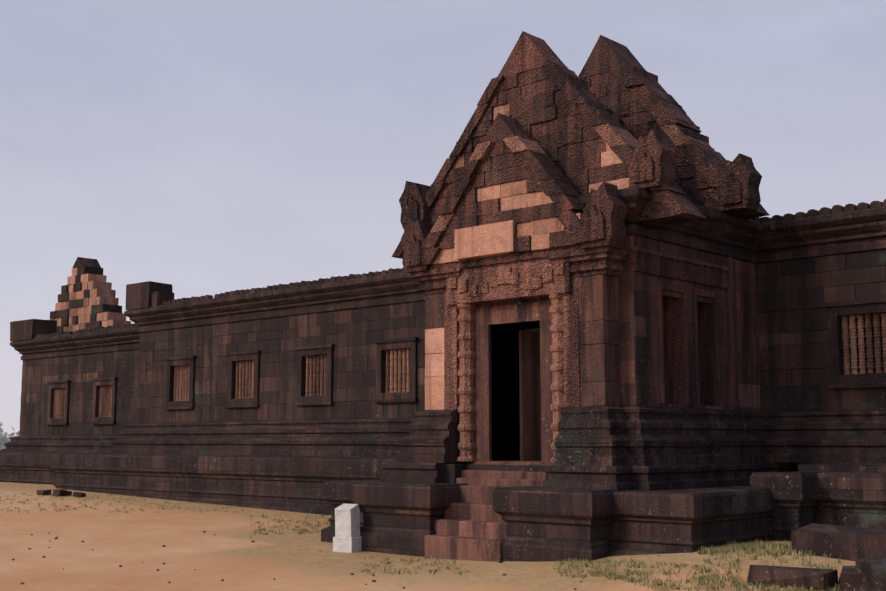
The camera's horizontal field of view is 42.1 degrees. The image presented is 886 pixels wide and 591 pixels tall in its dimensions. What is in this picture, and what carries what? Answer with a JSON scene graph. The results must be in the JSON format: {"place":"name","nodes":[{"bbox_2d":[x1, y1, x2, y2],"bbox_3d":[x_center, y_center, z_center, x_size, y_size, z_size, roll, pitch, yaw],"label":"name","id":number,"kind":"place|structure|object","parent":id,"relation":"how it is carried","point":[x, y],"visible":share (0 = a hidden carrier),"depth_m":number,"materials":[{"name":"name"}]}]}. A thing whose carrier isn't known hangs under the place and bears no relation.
{"place":"outdoors","nodes":[
{"label":"outdoors","id":0,"kind":"place"},
{"bbox_2d":[0,482,854,590],"bbox_3d":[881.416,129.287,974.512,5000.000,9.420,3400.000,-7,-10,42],"label":"ground","id":1,"kind":"structure","parent":0,"point":[232,555],"depth_m":18.70,"materials":[{"name":"beige sand"}]},
{"bbox_2d":[0,422,19,449],"bbox_3d":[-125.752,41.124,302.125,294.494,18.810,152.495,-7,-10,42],"label":"tree","id":2,"kind":"object","parent":1,"relation":"on","point":[4,439],"visible":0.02,"depth_m":196.96,"materials":[{"name":"plant"}]},
{"bbox_2d":[333,504,361,552],"bbox_3d":[-1.685,4.123,20.325,0.400,0.867,0.340,-4,-8,28],"label":"marker post","id":3,"kind":"object","parent":1,"relation":"on","point":[347,538],"visible":0.88,"depth_m":20.20,"materials":[{"name":"concrete"}]},
{"bbox_2d":[12,531,737,590],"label":"pebbles","id":4,"kind":"object","parent":1,"relation":"on","point":[389,562],"visible":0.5,"depth_m":17.88,"materials":[{"name":"stone"}]},
{"bbox_2d":[0,493,866,590],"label":"grass tufts","id":5,"kind":"object","parent":1,"relation":"on","point":[758,546],"visible":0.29,"depth_m":15.85,"materials":[{"name":"green plant"}]},
{"bbox_2d":[0,406,885,561],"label":"platform mouldings","id":6,"kind":"object","parent":1,"relation":"on","point":[632,480],"visible":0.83,"depth_m":18.92,"materials":[{"name":"stone"}]},
{"bbox_2d":[0,186,885,463],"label":"gallery mouldings","id":7,"kind":"object","parent":6,"relation":"on","point":[857,436],"visible":0.62,"depth_m":28.70,"materials":[{"name":"brown stone"}]},
{"bbox_2d":[50,257,130,332],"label":"wing gable","id":8,"kind":"structure","parent":7,"relation":"attached to","point":[87,299],"depth_m":43.17,"materials":[{"name":"stone"}]},
{"bbox_2d":[10,199,885,435],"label":"gallery wall blocks","id":9,"kind":"structure","parent":6,"relation":"on","point":[793,296],"depth_m":30.30,"materials":[{"name":"brown stone"}]},
{"bbox_2d":[45,297,885,470],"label":"window frames","id":10,"kind":"structure","parent":9,"relation":"in","point":[837,310],"depth_m":30.00,"materials":[{"name":"brown stone"}]},
{"bbox_2d":[53,313,885,417],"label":"window balusters","id":11,"kind":"object","parent":10,"relation":"in","point":[316,374],"depth_m":28.71,"materials":[{"name":"brown stone"}]},
{"bbox_2d":[392,31,769,272],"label":"porch pediments","id":12,"kind":"object","parent":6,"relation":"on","point":[546,140],"visible":0.94,"depth_m":20.49,"materials":[{"name":"brown stone"}]},
{"bbox_2d":[425,235,760,410],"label":"porch wall blocks","id":13,"kind":"structure","parent":6,"relation":"on","point":[618,337],"depth_m":19.21,"materials":[{"name":"brown stone"}]},
{"bbox_2d":[37,489,885,590],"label":"fallen blocks","id":14,"kind":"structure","parent":1,"relation":"on","point":[864,549],"depth_m":14.36,"materials":[{"name":"stone"}]},
{"bbox_2d":[424,463,545,561],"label":"stairs","id":15,"kind":"structure","parent":1,"relation":"on","point":[471,526],"depth_m":19.14,"materials":[{"name":"red stone"}]},
{"bbox_2d":[0,0,885,437],"label":"sky","id":16,"kind":"structure","parent":0,"point":[199,148],"materials":[{"name":"grey"}]},
{"bbox_2d":[410,244,739,464],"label":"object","id":17,"kind":"object","parent":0,"point":[494,306],"visible":0.88,"depth_m":20.38,"materials":[{"name":"brown stone"}]},
{"bbox_2d":[519,276,761,460],"bbox_3d":[3.331,1.347,22.392,3.978,3.819,4.480,-7,-10,42],"label":"porch interior","id":18,"kind":"object","parent":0,"point":[530,393],"visible":0.06,"depth_m":21.18,"materials":[{"name":"brown stone"}]},
{"bbox_2d":[606,108,703,205],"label":"porch roof","id":19,"kind":"structure","parent":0,"point":[687,191],"depth_m":21.20,"materials":[{"name":"brown stone"}]}
]}

